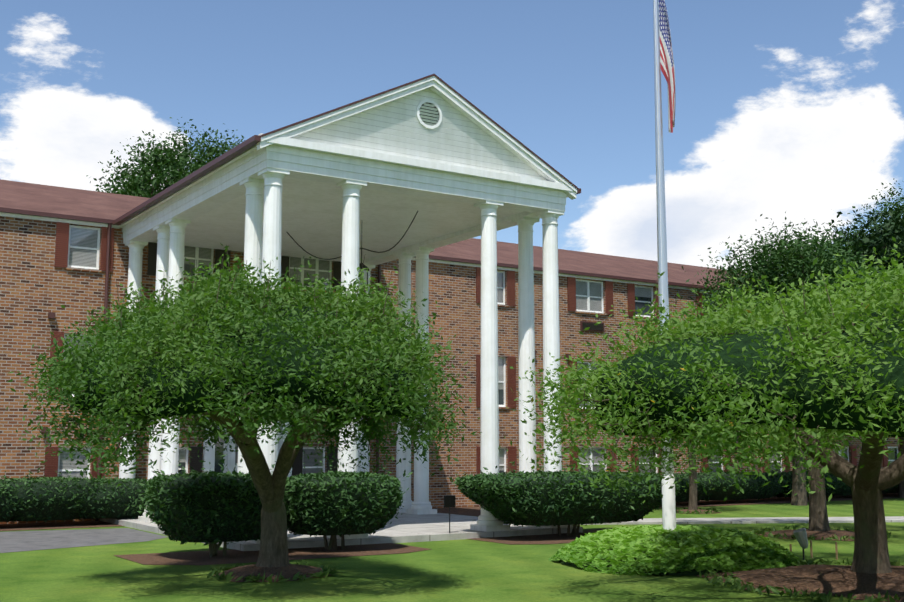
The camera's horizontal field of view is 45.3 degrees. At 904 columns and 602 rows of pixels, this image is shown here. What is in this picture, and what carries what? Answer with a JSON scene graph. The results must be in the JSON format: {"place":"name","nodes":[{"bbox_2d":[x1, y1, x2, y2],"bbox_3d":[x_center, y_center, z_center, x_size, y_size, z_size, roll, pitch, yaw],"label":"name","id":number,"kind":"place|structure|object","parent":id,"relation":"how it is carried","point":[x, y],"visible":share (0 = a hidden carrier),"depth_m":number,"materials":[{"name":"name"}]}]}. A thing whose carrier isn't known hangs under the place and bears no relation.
{"place":"outdoors","nodes":[
{"label":"outdoors","id":0,"kind":"place"},
{"bbox_2d":[150,177,523,261],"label":"portico ceiling","id":1,"kind":"structure","parent":0,"point":[311,217],"depth_m":25.24,"materials":[{"name":"white paint"}]},
{"bbox_2d":[287,211,417,293],"bbox_3d":[-2.380,-0.982,25.185,4.073,1.758,0.381,-5,-9,32],"label":"hanging cable","id":2,"kind":"object","parent":1,"relation":"hanging from","point":[361,264],"visible":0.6,"depth_m":24.87,"materials":[{"name":"black metal"}]},
{"bbox_2d":[100,513,582,550],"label":"porch floor","id":3,"kind":"structure","parent":0,"point":[404,528],"depth_m":21.92,"materials":[{"name":"concrete"}]},
{"bbox_2d":[119,167,572,543],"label":"portico columns","id":4,"kind":"structure","parent":3,"relation":"on","point":[265,228],"depth_m":23.32,"materials":[{"name":"white paint"}]},
{"bbox_2d":[121,133,574,264],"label":"entablature","id":5,"kind":"structure","parent":4,"relation":"on","point":[218,186],"depth_m":22.09,"materials":[{"name":"white wood"}]},
{"bbox_2d":[113,74,580,224],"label":"portico roof","id":6,"kind":"structure","parent":5,"relation":"on","point":[250,142],"depth_m":22.12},
{"bbox_2d":[257,76,576,199],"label":"pediment","id":7,"kind":"structure","parent":5,"relation":"on","point":[434,119],"depth_m":21.96,"materials":[{"name":"white wood"}]},
{"bbox_2d":[444,495,455,532],"bbox_3d":[-0.045,4.197,21.317,0.260,0.730,0.022,5,-9,-33],"label":"sign","id":8,"kind":"object","parent":3,"relation":"on","point":[449,501],"visible":1,"depth_m":21.33,"materials":[{"name":"black metal"}]},
{"bbox_2d":[0,498,903,601],"bbox_3d":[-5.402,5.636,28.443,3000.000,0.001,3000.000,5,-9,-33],"label":"lawn ground","id":9,"kind":"structure","parent":0,"point":[466,570],"depth_m":15.23,"materials":[{"name":"green plant"}]},
{"bbox_2d":[0,521,121,530],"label":"mulch strip","id":10,"kind":"object","parent":9,"relation":"on","point":[50,525],"depth_m":24.81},
{"bbox_2d":[0,471,32,521],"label":"hedge","id":11,"kind":"object","parent":10,"relation":"on","point":[8,510],"visible":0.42,"depth_m":23.75,"materials":[{"name":"green plant"}]},
{"bbox_2d":[0,465,117,522],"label":"hedge","id":12,"kind":"object","parent":10,"relation":"on","point":[46,499],"visible":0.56,"depth_m":24.23,"materials":[{"name":"green plant"}]},
{"bbox_2d":[55,469,146,519],"bbox_3d":[-8.142,4.531,25.713,2.949,1.275,2.183,5,-9,-33],"label":"hedge","id":13,"kind":"object","parent":10,"relation":"on","point":[113,499],"visible":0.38,"depth_m":24.98,"materials":[{"name":"green plant"}]},
{"bbox_2d":[0,528,166,552],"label":"asphalt drive","id":14,"kind":"object","parent":9,"relation":"on","point":[14,541],"depth_m":21.40,"materials":[{"name":"grey asphalt"}]},
{"bbox_2d":[87,117,244,197],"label":"tree","id":15,"kind":"object","parent":9,"relation":"on","point":[164,161],"visible":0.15,"depth_m":59.29,"materials":[{"name":"green plant"}]},
{"bbox_2d":[114,543,429,564],"bbox_3d":[-2.917,4.302,18.494,5.050,0.001,2.350,5,-9,-33],"label":"mulch bed","id":16,"kind":"object","parent":9,"relation":"on","point":[200,557],"depth_m":18.22,"materials":[{"name":"brown soil"}]},
{"bbox_2d":[135,446,294,556],"bbox_3d":[-3.939,3.351,18.143,2.626,1.841,2.326,5,-9,-33],"label":"yew bush","id":17,"kind":"object","parent":16,"relation":"on","point":[211,509],"visible":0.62,"depth_m":17.35,"materials":[{"name":"green plant"}]},
{"bbox_2d":[272,454,412,549],"bbox_3d":[-2.033,3.533,19.253,2.738,1.761,2.342,5,-9,-33],"label":"yew bush","id":18,"kind":"object","parent":16,"relation":"on","point":[341,503],"visible":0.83,"depth_m":18.54,"materials":[{"name":"green plant"}]},
{"bbox_2d":[207,559,336,582],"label":"ground plants","id":19,"kind":"object","parent":9,"relation":"on","point":[326,570],"visible":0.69,"depth_m":14.87,"materials":[{"name":"green plant"}]},
{"bbox_2d":[214,564,330,581],"bbox_3d":[-2.536,3.808,15.352,1.656,0.148,1.638,0,-8,3],"label":"mulch ring","id":20,"kind":"object","parent":9,"relation":"on","point":[287,572],"depth_m":15.04,"materials":[{"name":"brown soil"}]},
{"bbox_2d":[5,243,481,567],"bbox_3d":[-2.958,1.530,14.560,5.316,4.652,6.606,5,-9,-33],"label":"tree","id":21,"kind":"object","parent":20,"relation":"on","point":[239,360],"visible":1,"depth_m":12.99,"materials":[{"name":"green plant"}]},
{"bbox_2d":[0,216,899,523],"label":"building walls","id":22,"kind":"structure","parent":9,"relation":"on","point":[36,286],"depth_m":31.05,"materials":[{"name":"brown brick"}]},
{"bbox_2d":[203,416,291,476],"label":"entrance door","id":23,"kind":"structure","parent":22,"relation":"attached to","point":[212,457],"depth_m":28.63,"materials":[{"name":"white wood"}]},
{"bbox_2d":[41,312,604,432],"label":"building wall fixtures","id":24,"kind":"object","parent":22,"relation":"attached to","point":[583,325],"visible":0.35,"depth_m":35.44,"materials":[{"name":"black metal"}]},
{"bbox_2d":[0,207,719,520],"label":"gutter","id":25,"kind":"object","parent":22,"relation":"attached to","point":[110,226],"depth_m":30.98,"materials":[{"name":"white metal"}]},
{"bbox_2d":[0,179,749,289],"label":"building roof","id":26,"kind":"structure","parent":22,"relation":"on","point":[55,199],"depth_m":34.20,"materials":[{"name":"brown"}]},
{"bbox_2d":[44,222,899,478],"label":"windows","id":27,"kind":"structure","parent":22,"relation":"in","point":[80,251],"depth_m":30.50,"materials":[{"name":"white glass"}]},
{"bbox_2d":[471,528,611,543],"bbox_3d":[2.810,4.792,22.174,5.200,0.001,2.350,5,-9,-33],"label":"mulch bed","id":28,"kind":"object","parent":9,"relation":"on","point":[546,539],"depth_m":21.35,"materials":[{"name":"brown soil"}]},
{"bbox_2d":[449,454,679,535],"bbox_3d":[2.562,3.931,22.164,5.194,1.742,2.628,5,-9,-33],"label":"yew bush","id":29,"kind":"object","parent":28,"relation":"on","point":[522,498],"visible":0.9,"depth_m":21.09,"materials":[{"name":"green plant"}]},
{"bbox_2d":[630,345,697,509],"bbox_3d":[6.635,3.403,30.046,4.606,4.966,4.582,5,-9,-33],"label":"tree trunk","id":30,"kind":"object","parent":9,"relation":"on","point":[692,505],"depth_m":29.86,"materials":[{"name":"brown plant"}]},
{"bbox_2d":[653,0,675,529],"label":"flagpole","id":31,"kind":"object","parent":9,"relation":"on","point":[663,58],"visible":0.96,"depth_m":17.78,"materials":[{"name":"white metal"}]},
{"bbox_2d":[432,493,897,515],"bbox_3d":[22.344,7.720,44.147,56.200,0.001,3.600,5,-9,-33],"label":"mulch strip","id":32,"kind":"object","parent":9,"relation":"on","point":[471,511],"depth_m":34.79,"materials":[{"name":"brown soil"}]},
{"bbox_2d":[639,469,722,502],"bbox_3d":[6.423,5.625,33.221,4.374,1.156,2.552,5,-9,-33],"label":"hedge","id":33,"kind":"object","parent":32,"relation":"on","point":[705,483],"visible":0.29,"depth_m":32.92,"materials":[{"name":"green plant"}]},
{"bbox_2d":[674,464,790,500],"bbox_3d":[9.099,5.824,34.959,5.283,1.196,2.188,5,-9,-33],"label":"hedge","id":34,"kind":"object","parent":32,"relation":"on","point":[753,489],"visible":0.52,"depth_m":34.25,"materials":[{"name":"green plant"}]},
{"bbox_2d":[757,467,845,497],"bbox_3d":[11.876,6.089,36.995,3.868,1.207,2.280,5,-9,-33],"label":"hedge","id":35,"kind":"object","parent":32,"relation":"on","point":[836,484],"visible":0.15,"depth_m":36.31,"materials":[{"name":"green plant"}]},
{"bbox_2d":[832,478,898,496],"bbox_3d":[13.844,6.332,38.059,5.050,1.046,2.292,5,-9,-33],"label":"hedge","id":36,"kind":"object","parent":32,"relation":"on","point":[846,491],"visible":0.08,"depth_m":37.06,"materials":[{"name":"green plant"}]},
{"bbox_2d":[547,524,799,575],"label":"groundcover bed plants","id":37,"kind":"object","parent":9,"relation":"on","point":[646,550],"visible":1,"depth_m":15.88,"materials":[{"name":"green plant"}]},
{"bbox_2d":[676,506,720,513],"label":"ground plants","id":38,"kind":"object","parent":9,"relation":"on","point":[697,512],"visible":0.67,"depth_m":29.25,"materials":[{"name":"green plant"}]},
{"bbox_2d":[677,509,721,513],"bbox_3d":[6.616,5.769,29.774,1.476,0.070,1.456,5,-9,-33],"label":"mulch ring","id":39,"kind":"object","parent":9,"relation":"on","point":[685,510],"depth_m":29.57,"materials":[{"name":"brown soil"}]},
{"bbox_2d":[498,237,903,573],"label":"tree","id":40,"kind":"object","parent":9,"relation":"on","point":[809,374],"visible":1,"depth_m":11.56,"materials":[{"name":"green plant"}]},
{"bbox_2d":[672,212,886,505],"bbox_3d":[10.831,1.718,33.924,6.962,9.337,7.458,5,-9,-33],"label":"tree","id":41,"kind":"object","parent":9,"relation":"on","point":[790,263],"visible":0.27,"depth_m":33.38,"materials":[{"name":"green plant"}]},
{"bbox_2d":[674,287,900,531],"bbox_3d":[7.174,2.268,22.323,7.475,5.184,7.522,5,-9,-33],"label":"tree","id":42,"kind":"object","parent":9,"relation":"on","point":[818,518],"visible":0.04,"depth_m":22.10,"materials":[{"name":"brown plant"}]},
{"bbox_2d":[695,565,903,601],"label":"mulch ring","id":43,"kind":"object","parent":9,"relation":"on","point":[843,580],"depth_m":13.97,"materials":[{"name":"brown soil"}]},
{"bbox_2d":[699,557,903,601],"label":"ground plants","id":44,"kind":"object","parent":43,"relation":"on","point":[732,583],"visible":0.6,"depth_m":13.63,"materials":[{"name":"green plant"}]},
{"bbox_2d":[756,529,853,540],"bbox_3d":[7.534,4.729,22.080,2.529,0.100,2.494,5,-9,-33],"label":"mulch ring","id":45,"kind":"object","parent":9,"relation":"on","point":[825,534],"depth_m":21.65,"materials":[{"name":"brown soil"}]},
{"bbox_2d":[751,526,891,540],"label":"ground plants","id":46,"kind":"object","parent":45,"relation":"on","point":[762,531],"visible":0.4,"depth_m":21.75,"materials":[{"name":"green plant"}]},
{"bbox_2d":[789,528,837,559],"bbox_3d":[5.693,3.928,17.537,0.960,0.504,0.491,3,-8,-23],"label":"spotlight","id":47,"kind":"object","parent":9,"relation":"on","point":[800,534],"visible":0.77,"depth_m":17.41,"materials":[{"name":"black metal"}]},
{"bbox_2d":[793,193,903,497],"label":"tree","id":48,"kind":"object","parent":9,"relation":"on","point":[879,238],"visible":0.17,"depth_m":37.41,"materials":[{"name":"green plant"}]},
{"bbox_2d":[832,179,903,251],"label":"tree","id":49,"kind":"object","parent":9,"relation":"on","point":[896,203],"depth_m":75.94,"materials":[{"name":"green plant"}]},
{"bbox_2d":[0,0,903,269],"label":"sky","id":50,"kind":"structure","parent":0,"point":[795,108],"materials":[{"name":"blue"}]},
{"bbox_2d":[580,516,903,524],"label":"walk path","id":51,"kind":"structure","parent":0,"point":[757,520],"depth_m":25.85,"materials":[{"name":"concrete"}]}
]}

